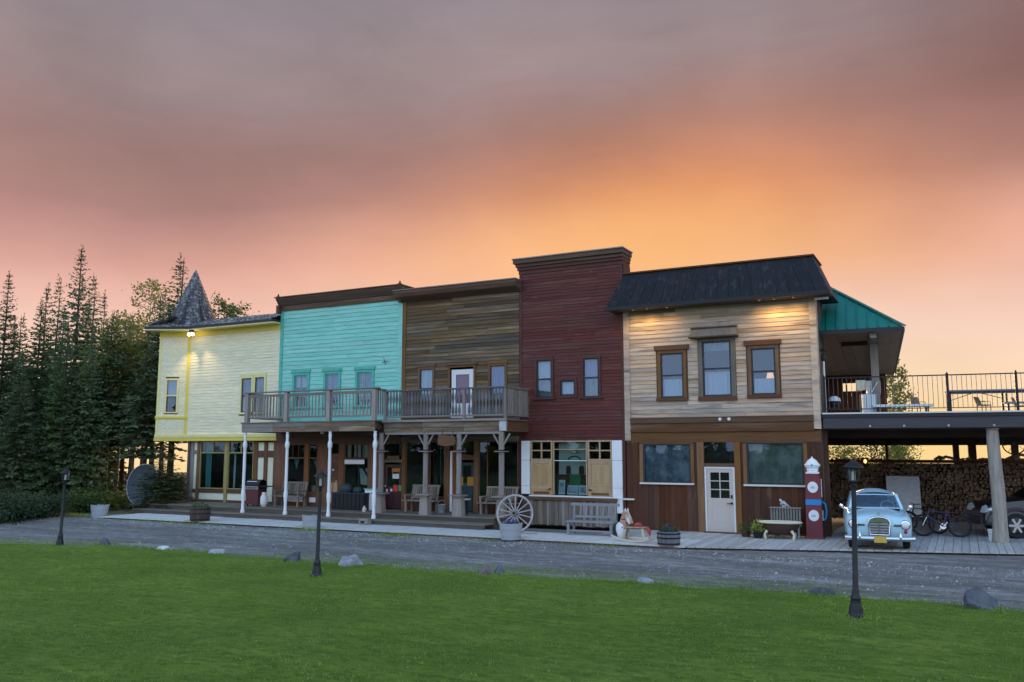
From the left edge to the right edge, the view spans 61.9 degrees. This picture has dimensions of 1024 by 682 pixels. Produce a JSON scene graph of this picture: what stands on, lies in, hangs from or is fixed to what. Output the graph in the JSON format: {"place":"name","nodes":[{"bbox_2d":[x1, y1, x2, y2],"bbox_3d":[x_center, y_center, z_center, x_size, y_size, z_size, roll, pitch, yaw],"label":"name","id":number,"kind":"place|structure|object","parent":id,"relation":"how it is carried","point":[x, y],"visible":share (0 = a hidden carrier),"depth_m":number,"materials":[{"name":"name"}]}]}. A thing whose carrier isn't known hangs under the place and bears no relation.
{"place":"outdoors","nodes":[
{"label":"outdoors","id":0,"kind":"place"},
{"bbox_2d":[274,281,413,508],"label":"shop building","id":1,"kind":"structure","parent":0,"point":[345,338],"depth_m":35.94,"materials":[{"name":"teal wood"}]},
{"bbox_2d":[290,369,310,408],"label":"window","id":2,"kind":"structure","parent":1,"relation":"in","point":[303,375],"depth_m":36.77,"materials":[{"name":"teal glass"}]},
{"bbox_2d":[240,387,386,518],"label":"balcony","id":3,"kind":"structure","parent":1,"relation":"attached to","point":[287,426],"depth_m":33.42,"materials":[{"name":"grey wood"}]},
{"bbox_2d":[320,367,341,408],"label":"window","id":4,"kind":"structure","parent":1,"relation":"in","point":[334,374],"depth_m":36.00,"materials":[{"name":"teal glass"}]},
{"bbox_2d":[330,459,337,505],"bbox_3d":[-7.408,5.866,35.351,0.532,1.940,0.110,-4,-8,27],"label":"door","id":5,"kind":"structure","parent":1,"relation":"in","point":[334,462],"depth_m":35.34,"materials":[{"name":"brown wood"}]},
{"bbox_2d":[344,444,368,487],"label":"window","id":6,"kind":"structure","parent":1,"relation":"in","point":[357,447],"depth_m":34.95,"materials":[{"name":"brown wood"}]},
{"bbox_2d":[354,366,375,407],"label":"window","id":7,"kind":"structure","parent":1,"relation":"in","point":[367,373],"depth_m":35.23,"materials":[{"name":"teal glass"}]},
{"bbox_2d":[59,472,695,531],"bbox_3d":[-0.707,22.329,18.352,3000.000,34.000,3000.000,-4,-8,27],"label":"ground","id":8,"kind":"structure","parent":0,"point":[116,511],"depth_m":38.19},
{"bbox_2d":[0,481,41,524],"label":"shrub","id":9,"kind":"object","parent":8,"relation":"on","point":[9,505],"visible":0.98,"depth_m":32.57,"materials":[{"name":"green plant"}]},
{"bbox_2d":[0,271,45,488],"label":"spruce tree","id":10,"kind":"object","parent":8,"relation":"on","point":[9,366],"visible":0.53,"depth_m":43.26,"materials":[{"name":"green plant"}]},
{"bbox_2d":[0,314,45,443],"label":"spruce tree","id":11,"kind":"object","parent":8,"relation":"on","point":[22,326],"visible":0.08,"depth_m":47.32,"materials":[{"name":"green plant"}]},
{"bbox_2d":[0,381,51,495],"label":"spruce tree","id":12,"kind":"object","parent":8,"relation":"on","point":[20,469],"visible":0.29,"depth_m":41.56,"materials":[{"name":"green plant"}]},
{"bbox_2d":[0,348,56,496],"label":"spruce tree","id":13,"kind":"object","parent":8,"relation":"on","point":[12,471],"visible":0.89,"depth_m":40.58,"materials":[{"name":"green plant"}]},
{"bbox_2d":[0,488,65,521],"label":"shrub","id":14,"kind":"object","parent":8,"relation":"on","point":[33,509],"visible":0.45,"depth_m":33.83,"materials":[{"name":"green plant"}]},
{"bbox_2d":[1,299,67,490],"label":"spruce tree","id":15,"kind":"object","parent":8,"relation":"on","point":[38,372],"visible":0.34,"depth_m":44.03,"materials":[{"name":"green plant"}]},
{"bbox_2d":[19,282,67,444],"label":"spruce tree","id":16,"kind":"object","parent":8,"relation":"on","point":[46,321],"visible":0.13,"depth_m":49.41,"materials":[{"name":"green plant"}]},
{"bbox_2d":[31,276,66,414],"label":"spruce tree","id":17,"kind":"object","parent":8,"relation":"on","point":[59,306],"visible":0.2,"depth_m":51.64,"materials":[{"name":"green plant"}]},
{"bbox_2d":[18,487,82,518],"bbox_3d":[-19.440,6.879,35.614,2.756,1.593,2.684,-4,-8,27],"label":"shrub","id":18,"kind":"object","parent":8,"relation":"on","point":[68,500],"visible":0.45,"depth_m":35.49,"materials":[{"name":"green plant"}]},
{"bbox_2d":[15,318,96,499],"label":"spruce tree","id":19,"kind":"object","parent":8,"relation":"on","point":[52,457],"visible":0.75,"depth_m":41.49,"materials":[{"name":"green plant"}]},
{"bbox_2d":[26,245,119,484],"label":"spruce tree","id":20,"kind":"object","parent":8,"relation":"on","point":[76,316],"visible":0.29,"depth_m":46.26,"materials":[{"name":"green plant"}]},
{"bbox_2d":[36,390,109,494],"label":"spruce tree","id":21,"kind":"object","parent":8,"relation":"on","point":[66,456],"visible":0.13,"depth_m":42.18,"materials":[{"name":"green plant"}]},
{"bbox_2d":[54,488,103,512],"bbox_3d":[-19.685,7.492,38.926,2.108,1.600,2.335,3,-8,-25],"label":"shrub","id":22,"kind":"object","parent":8,"relation":"on","point":[88,499],"visible":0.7,"depth_m":38.62,"materials":[{"name":"green plant"}]},
{"bbox_2d":[43,329,115,492],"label":"spruce tree","id":23,"kind":"object","parent":8,"relation":"on","point":[82,479],"visible":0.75,"depth_m":42.08,"materials":[{"name":"green plant"}]},
{"bbox_2d":[58,274,118,489],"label":"spruce tree","id":24,"kind":"object","parent":8,"relation":"on","point":[94,311],"visible":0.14,"depth_m":48.51,"materials":[{"name":"green plant"}]},
{"bbox_2d":[81,290,116,474],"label":"spruce tree","id":25,"kind":"object","parent":8,"relation":"on","point":[104,315],"visible":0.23,"depth_m":47.38,"materials":[{"name":"green plant"}]},
{"bbox_2d":[67,310,142,489],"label":"spruce tree","id":26,"kind":"object","parent":8,"relation":"on","point":[113,381],"visible":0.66,"depth_m":43.77,"materials":[{"name":"green plant"}]},
{"bbox_2d":[69,322,141,475],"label":"birch tree","id":27,"kind":"object","parent":8,"relation":"on","point":[108,349],"visible":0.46,"depth_m":44.46,"materials":[{"name":"green plant"}]},
{"bbox_2d":[91,487,130,509],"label":"shrub","id":28,"kind":"object","parent":8,"relation":"on","point":[116,499],"visible":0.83,"depth_m":40.56,"materials":[{"name":"green plant"}]},
{"bbox_2d":[54,468,171,509],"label":"forest brush","id":29,"kind":"object","parent":8,"relation":"on","point":[120,483],"visible":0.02,"depth_m":41.74,"materials":[{"name":"green plant"}]},
{"bbox_2d":[91,309,152,490],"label":"birch tree","id":30,"kind":"object","parent":8,"relation":"on","point":[129,327],"visible":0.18,"depth_m":46.11,"materials":[{"name":"green plant"}]},
{"bbox_2d":[105,336,157,502],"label":"birch tree","id":31,"kind":"object","parent":8,"relation":"on","point":[139,353],"visible":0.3,"depth_m":44.66,"materials":[{"name":"green plant"}]},
{"bbox_2d":[105,294,169,465],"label":"spruce tree","id":32,"kind":"object","parent":8,"relation":"on","point":[151,338],"visible":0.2,"depth_m":44.74,"materials":[{"name":"green plant"}]},
{"bbox_2d":[97,343,187,507],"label":"spruce tree","id":33,"kind":"object","parent":8,"relation":"on","point":[145,453],"visible":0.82,"depth_m":41.83,"materials":[{"name":"green plant"}]},
{"bbox_2d":[126,464,158,505],"bbox_3d":[-16.663,6.703,39.007,1.891,2.165,0.866,-4,-8,27],"label":"satellite dish","id":34,"kind":"object","parent":8,"relation":"on","point":[131,490],"visible":0.45,"depth_m":39.08,"materials":[{"name":"grey metal"}]},
{"bbox_2d":[114,276,175,464],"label":"birch tree","id":35,"kind":"object","parent":8,"relation":"on","point":[153,283],"visible":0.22,"depth_m":50.50,"materials":[{"name":"green plant"}]},
{"bbox_2d":[114,252,188,499],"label":"spruce tree","id":36,"kind":"object","parent":8,"relation":"on","point":[169,310],"visible":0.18,"depth_m":46.04,"materials":[{"name":"green plant"}]},
{"bbox_2d":[121,445,196,513],"bbox_3d":[-15.649,6.196,38.226,3.277,3.085,3.379,-3,-8,20],"label":"spruce tree","id":37,"kind":"object","parent":8,"relation":"on","point":[159,489],"visible":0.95,"depth_m":37.94,"materials":[{"name":"green plant"}]},
{"bbox_2d":[145,269,280,503],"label":"shop building","id":38,"kind":"structure","parent":8,"relation":"on","point":[211,369],"depth_m":39.28,"materials":[{"name":"yellow wood"}]},
{"bbox_2d":[164,378,178,412],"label":"window","id":39,"kind":"structure","parent":38,"relation":"in","point":[173,386],"depth_m":39.84,"materials":[{"name":"yellow wood"}]},
{"bbox_2d":[198,441,224,488],"bbox_3d":[-13.665,5.660,38.954,1.584,2.136,0.080,-4,-8,27],"label":"window","id":40,"kind":"structure","parent":38,"relation":"in","point":[202,442],"depth_m":39.15,"materials":[{"name":"yellow glass"}]},
{"bbox_2d":[237,374,252,413],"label":"window","id":41,"kind":"structure","parent":38,"relation":"in","point":[246,380],"depth_m":38.25,"materials":[{"name":"yellow wood"}]},
{"bbox_2d":[251,373,266,413],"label":"window","id":42,"kind":"structure","parent":38,"relation":"in","point":[259,385],"depth_m":37.92,"materials":[{"name":"yellow wood"}]},
{"bbox_2d":[219,300,258,318],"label":"leafy tree","id":43,"kind":"object","parent":8,"relation":"on","point":[231,314],"visible":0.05,"depth_m":47.41,"materials":[{"name":"green plant"}]},
{"bbox_2d":[829,445,864,459],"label":"bush","id":44,"kind":"object","parent":8,"relation":"on","point":[846,452],"visible":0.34,"depth_m":48.61,"materials":[{"name":"green plant"}]},
{"bbox_2d":[832,445,909,459],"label":"bush","id":45,"kind":"object","parent":8,"relation":"on","point":[874,450],"visible":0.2,"depth_m":49.39,"materials":[{"name":"green plant"}]},
{"bbox_2d":[879,359,917,459],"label":"birch tree","id":46,"kind":"object","parent":8,"relation":"on","point":[894,387],"visible":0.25,"depth_m":54.80,"materials":[{"name":"green plant"}]},
{"bbox_2d":[884,445,923,459],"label":"bush","id":47,"kind":"object","parent":8,"relation":"on","point":[894,451],"visible":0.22,"depth_m":51.45,"materials":[{"name":"green plant"}]},
{"bbox_2d":[961,586,998,609],"bbox_3d":[8.182,4.528,14.921,0.646,0.462,0.485,0,-7,3],"label":"rock","id":48,"kind":"object","parent":8,"relation":"on","point":[976,597],"visible":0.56,"depth_m":14.79,"materials":[{"name":"grey stone"}]},
{"bbox_2d":[376,277,520,513],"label":"shop building","id":49,"kind":"structure","parent":0,"point":[460,335],"depth_m":33.35,"materials":[{"name":"brown wood"}]},
{"bbox_2d":[385,464,401,508],"bbox_3d":[-4.724,5.786,33.947,0.814,1.725,0.110,-4,-8,27],"label":"door","id":50,"kind":"structure","parent":49,"relation":"in","point":[392,500],"depth_m":33.92,"materials":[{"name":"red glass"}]},
{"bbox_2d":[416,363,435,401],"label":"window","id":51,"kind":"structure","parent":49,"relation":"in","point":[426,372],"depth_m":33.86,"materials":[{"name":"brown wood"}]},
{"bbox_2d":[371,386,529,517],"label":"balcony","id":52,"kind":"structure","parent":49,"relation":"attached to","point":[518,408],"depth_m":30.97,"materials":[{"name":"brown wood"}]},
{"bbox_2d":[450,369,472,417],"bbox_3d":[-1.915,2.051,32.975,1.035,1.908,0.072,-4,-8,27],"label":"door","id":53,"kind":"structure","parent":49,"relation":"in","point":[461,378],"depth_m":33.02,"materials":[{"name":"white wood"}]},
{"bbox_2d":[462,463,473,511],"bbox_3d":[-1.714,5.537,32.392,0.606,1.825,0.110,-4,-8,27],"label":"door","id":54,"kind":"structure","parent":49,"relation":"in","point":[467,488],"depth_m":32.35,"materials":[{"name":"brown glass"}]},
{"bbox_2d":[487,360,507,399],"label":"window","id":55,"kind":"structure","parent":49,"relation":"in","point":[493,366],"depth_m":32.39,"materials":[{"name":"brown wood"}]},
{"bbox_2d":[479,441,518,499],"bbox_3d":[-0.494,4.817,31.864,1.674,2.136,0.070,-4,-8,27],"label":"window","id":56,"kind":"structure","parent":49,"relation":"in","point":[479,441],"depth_m":32.08,"materials":[{"name":"brown glass"}]},
{"bbox_2d":[0,538,1023,681],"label":"lawn","id":57,"kind":"structure","parent":0,"point":[201,663],"depth_m":12.20,"materials":[{"name":"green plant"}]},
{"bbox_2d":[55,468,71,545],"bbox_3d":[-13.125,4.848,24.942,0.299,2.270,0.300,0,-7,13],"label":"lamp post","id":58,"kind":"object","parent":57,"relation":"on","point":[59,541],"visible":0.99,"depth_m":24.91,"materials":[{"name":"black metal"}]},
{"bbox_2d":[310,470,327,576],"bbox_3d":[-4.205,3.954,18.572,0.299,2.290,0.300,-1,-7,13],"label":"lamp post","id":59,"kind":"object","parent":57,"relation":"on","point":[316,569],"visible":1,"depth_m":18.53,"materials":[{"name":"black metal"}]},
{"bbox_2d":[843,458,864,617],"bbox_3d":[5.321,3.039,13.254,0.299,2.430,0.299,0,-7,13],"label":"lamp post","id":60,"kind":"object","parent":57,"relation":"on","point":[855,608],"visible":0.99,"depth_m":13.20,"materials":[{"name":"black metal"}]},
{"bbox_2d":[0,513,1023,611],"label":"gravel road","id":61,"kind":"structure","parent":0,"point":[415,551],"depth_m":22.19,"materials":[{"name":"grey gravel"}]},
{"bbox_2d":[90,503,109,517],"bbox_3d":[-17.119,7.032,35.435,0.725,0.609,0.725,-4,-8,27],"label":"tub planter","id":62,"kind":"object","parent":61,"relation":"on","point":[98,510],"visible":1,"depth_m":35.16,"materials":[{"name":"white metal"}]},
{"bbox_2d":[132,501,518,529],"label":"boardwalk","id":63,"kind":"structure","parent":61,"relation":"on","point":[446,519],"depth_m":32.65,"materials":[{"name":"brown wood"}]},
{"bbox_2d":[239,479,273,505],"bbox_3d":[-10.810,6.392,35.967,1.480,1.100,0.615,-3,-8,23],"label":"gas barbecue","id":64,"kind":"object","parent":63,"relation":"on","point":[255,488],"visible":0.92,"depth_m":35.77,"materials":[{"name":"red metal"}]},
{"bbox_2d":[271,481,308,506],"bbox_3d":[-9.292,6.426,35.852,1.567,1.005,0.650,-4,-8,27],"label":"porch bench","id":65,"kind":"object","parent":63,"relation":"on","point":[297,491],"visible":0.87,"depth_m":35.90,"materials":[{"name":"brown wood"}]},
{"bbox_2d":[331,483,369,510],"bbox_3d":[-6.314,6.156,33.765,1.660,1.012,0.700,-4,-8,27],"label":"blanket chest","id":66,"kind":"object","parent":63,"relation":"on","point":[347,498],"visible":0.97,"depth_m":33.53,"materials":[{"name":"black wood"}]},
{"bbox_2d":[401,484,440,512],"bbox_3d":[-3.446,6.021,32.674,1.457,1.005,0.650,-4,-8,27],"label":"porch bench","id":67,"kind":"object","parent":63,"relation":"on","point":[431,488],"visible":0.77,"depth_m":32.79,"materials":[{"name":"grey wood"}]},
{"bbox_2d":[476,486,518,515],"bbox_3d":[-0.483,5.825,31.138,1.529,1.005,0.650,-4,-8,27],"label":"porch bench","id":68,"kind":"object","parent":63,"relation":"on","point":[489,494],"visible":0.75,"depth_m":31.28,"materials":[{"name":"grey wood"}]},
{"bbox_2d":[101,513,702,549],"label":"boardwalk","id":69,"kind":"structure","parent":61,"relation":"on","point":[591,539],"depth_m":28.74,"materials":[{"name":"grey wood"}]},
{"bbox_2d":[189,501,210,520],"bbox_3d":[-11.979,6.516,32.792,0.777,0.765,0.777,-4,-8,27],"label":"barrel planter","id":70,"kind":"object","parent":69,"relation":"on","point":[201,512],"visible":1,"depth_m":32.50,"materials":[{"name":"brown wood"}]},
{"bbox_2d":[499,517,522,539],"bbox_3d":[-0.037,5.784,26.364,0.725,0.670,0.725,-4,-8,27],"label":"tub planter","id":71,"kind":"object","parent":69,"relation":"on","point":[510,530],"visible":1,"depth_m":26.09,"materials":[{"name":"white wood"}]},
{"bbox_2d":[496,494,536,533],"bbox_3d":[0.150,5.643,27.931,1.384,1.269,0.295,-2,-14,13],"label":"wagon wheel","id":72,"kind":"object","parent":69,"relation":"on","point":[514,513],"visible":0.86,"depth_m":27.95,"materials":[{"name":"grey wood"}]},
{"bbox_2d":[565,502,619,536],"bbox_3d":[2.563,5.703,27.288,1.640,0.985,0.655,-3,-8,25],"label":"garden bench","id":73,"kind":"object","parent":69,"relation":"on","point":[614,522],"visible":0.95,"depth_m":27.36,"materials":[{"name":"white wood"}]},
{"bbox_2d":[611,508,656,541],"bbox_3d":[3.613,5.460,25.322,0.404,0.971,1.480,7,-10,-42],"label":"rocking horse","id":74,"kind":"object","parent":69,"relation":"on","point":[623,527],"visible":0.99,"depth_m":25.45},
{"bbox_2d":[657,524,680,545],"bbox_3d":[4.490,5.530,24.465,0.678,0.616,0.678,-4,-8,27],"label":"barrel planter","id":75,"kind":"object","parent":69,"relation":"on","point":[667,537],"visible":1,"depth_m":24.21,"materials":[{"name":"grey wood"}]},
{"bbox_2d":[1,513,1023,611],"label":"weeds","id":76,"kind":"object","parent":61,"relation":"on","point":[321,530],"visible":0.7,"depth_m":23.11,"materials":[{"name":"green plant"}]},
{"bbox_2d":[595,520,1023,555],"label":"plank terrace","id":77,"kind":"structure","parent":61,"relation":"on","point":[975,541],"depth_m":24.72,"materials":[{"name":"grey wood"}]},
{"bbox_2d":[604,254,838,536],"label":"shop building","id":78,"kind":"structure","parent":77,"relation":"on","point":[723,389],"depth_m":28.23,"materials":[{"name":"brown wood"}]},
{"bbox_2d":[643,444,690,482],"bbox_3d":[5.265,4.142,28.939,1.637,1.296,0.113,-4,-8,27],"label":"window","id":79,"kind":"structure","parent":78,"relation":"in","point":[667,463],"depth_m":28.95,"materials":[{"name":"grey"}]},
{"bbox_2d":[654,344,688,400],"bbox_3d":[5.482,1.093,29.187,1.212,1.895,0.227,-4,-8,27],"label":"window","id":80,"kind":"structure","parent":78,"relation":"in","point":[670,389],"depth_m":29.18,"materials":[{"name":"brown wood"}]},
{"bbox_2d":[697,337,737,400],"bbox_3d":[6.852,0.924,28.498,1.297,2.141,0.207,-4,-8,27],"label":"window","id":81,"kind":"structure","parent":78,"relation":"in","point":[713,386],"depth_m":28.52,"materials":[{"name":"brown wood"}]},
{"bbox_2d":[706,468,734,531],"bbox_3d":[6.821,5.204,27.930,0.877,2.038,0.141,-4,-8,27],"label":"door","id":82,"kind":"structure","parent":78,"relation":"in","point":[720,491],"depth_m":27.95,"materials":[{"name":"paint"}]},
{"bbox_2d":[743,339,781,397],"bbox_3d":[8.193,0.907,27.782,1.193,1.886,0.226,-4,-8,27],"label":"window","id":83,"kind":"structure","parent":78,"relation":"in","point":[764,387],"depth_m":27.77,"materials":[{"name":"brown wood"}]},
{"bbox_2d":[747,443,803,484],"bbox_3d":[8.425,3.918,27.302,1.744,1.326,0.113,-4,-8,27],"label":"window","id":84,"kind":"structure","parent":78,"relation":"in","point":[767,463],"depth_m":27.31,"materials":[{"name":"grey"}]},
{"bbox_2d":[757,520,801,539],"bbox_3d":[8.183,5.772,26.071,1.344,0.528,0.684,-3,-8,23],"label":"bathtub planter","id":85,"kind":"object","parent":77,"relation":"on","point":[777,527],"visible":1,"depth_m":25.87,"materials":[{"name":"ceramic"}]},
{"bbox_2d":[769,507,801,537],"bbox_3d":[8.513,5.627,26.508,0.940,0.915,0.200,-3,-8,23],"label":"bench","id":86,"kind":"object","parent":77,"relation":"on","point":[786,511],"visible":0.68,"depth_m":26.47,"materials":[{"name":"wood"}]},
{"bbox_2d":[804,457,826,539],"bbox_3d":[9.322,4.799,26.199,0.655,2.480,0.484,-3,-8,23],"label":"petrol pump","id":87,"kind":"object","parent":77,"relation":"on","point":[815,519],"visible":1,"depth_m":26.03,"materials":[{"name":"red metal"}]},
{"bbox_2d":[839,488,915,547],"bbox_3d":[10.675,5.129,25.105,1.946,1.542,4.661,-3,-8,20],"label":"vintage car","id":88,"kind":"object","parent":77,"relation":"on","point":[881,522],"visible":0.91,"depth_m":23.26,"materials":[{"name":"blue metal"}]},
{"bbox_2d":[822,410,1023,542],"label":"carport","id":89,"kind":"object","parent":77,"relation":"on","point":[973,429],"visible":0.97,"depth_m":26.53,"materials":[{"name":"grey wood"}]},
{"bbox_2d":[819,287,905,412],"bbox_3d":[12.947,0.825,35.793,6.092,5.153,17.582,-3,-8,23],"label":"patio cover","id":90,"kind":"object","parent":89,"relation":"on","point":[861,339],"visible":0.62,"depth_m":29.53,"materials":[{"name":"teal metal"}]},
{"bbox_2d":[823,370,1023,412],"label":"deck railing","id":91,"kind":"object","parent":89,"relation":"on","point":[946,375],"visible":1,"depth_m":25.82,"materials":[{"name":"black metal"}]},
{"bbox_2d":[945,389,1023,410],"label":"picnic table","id":92,"kind":"object","parent":89,"relation":"on","point":[983,391],"visible":0.56,"depth_m":26.49,"materials":[{"name":"brown"}]},
{"bbox_2d":[829,453,1023,521],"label":"firewood stack","id":93,"kind":"object","parent":77,"relation":"on","point":[939,487],"visible":0.56,"depth_m":32.52,"materials":[{"name":"brown wood"}]},
{"bbox_2d":[886,476,921,516],"bbox_3d":[14.829,5.881,32.304,1.160,1.500,0.300,-3,-8,19],"label":"leaning board","id":94,"kind":"object","parent":93,"relation":"on","point":[906,489],"visible":0.79,"depth_m":32.30,"materials":[{"name":"grey wood"}]},
{"bbox_2d":[906,502,947,533],"bbox_3d":[13.468,5.807,27.966,0.584,0.952,1.730,12,-13,-33],"label":"bicycle","id":95,"kind":"object","parent":77,"relation":"on","point":[912,513],"visible":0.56,"depth_m":27.76,"materials":[{"name":"black metal"}]},
{"bbox_2d":[912,505,971,536],"bbox_3d":[13.425,5.650,26.718,1.730,0.952,0.584,-3,-16,19],"label":"bicycle","id":96,"kind":"object","parent":77,"relation":"on","point":[942,525],"visible":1,"depth_m":26.69,"materials":[{"name":"metal"}]},
{"bbox_2d":[963,487,1023,538],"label":"dark suv","id":97,"kind":"object","parent":77,"relation":"on","point":[979,512],"visible":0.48,"depth_m":26.27,"materials":[{"name":"grey paint"}]},
{"bbox_2d":[0,0,1023,472],"label":"sky","id":98,"kind":"structure","parent":0,"point":[281,147],"materials":[{"name":"orange"}]},
{"bbox_2d":[512,246,634,529],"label":"shop building","id":99,"kind":"structure","parent":0,"point":[572,445],"depth_m":30.85,"materials":[{"name":"brown wood"}]},
{"bbox_2d":[531,460,552,494],"bbox_3d":[1.067,4.947,30.956,0.868,1.232,0.130,-4,-8,27],"label":"door","id":100,"kind":"structure","parent":99,"relation":"in","point":[541,470],"depth_m":30.95,"materials":[{"name":"brown wood"}]},
{"bbox_2d":[532,357,555,399],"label":"window","id":101,"kind":"structure","parent":99,"relation":"in","point":[544,367],"depth_m":31.47,"materials":[{"name":"grey"}]},
{"bbox_2d":[558,378,577,397],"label":"window","id":102,"kind":"structure","parent":99,"relation":"in","point":[567,387],"depth_m":30.97,"materials":[{"name":"brown wood"}]},
{"bbox_2d":[553,440,587,494],"bbox_3d":[2.121,4.539,30.587,1.337,1.928,0.225,-4,-8,27],"label":"window","id":103,"kind":"structure","parent":99,"relation":"in","point":[572,478],"depth_m":30.63,"materials":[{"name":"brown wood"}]},
{"bbox_2d":[579,355,602,398],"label":"window","id":104,"kind":"structure","parent":99,"relation":"in","point":[590,365],"depth_m":30.60,"materials":[{"name":"grey"}]},
{"bbox_2d":[587,440,612,460],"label":"window","id":105,"kind":"structure","parent":99,"relation":"in","point":[588,441],"depth_m":30.04,"materials":[{"name":"brown wood"}]},
{"bbox_2d":[588,461,612,495],"bbox_3d":[3.083,4.814,29.911,0.907,1.232,0.130,-4,-8,27],"label":"door","id":106,"kind":"structure","parent":99,"relation":"in","point":[599,472],"depth_m":29.92,"materials":[{"name":"brown wood"}]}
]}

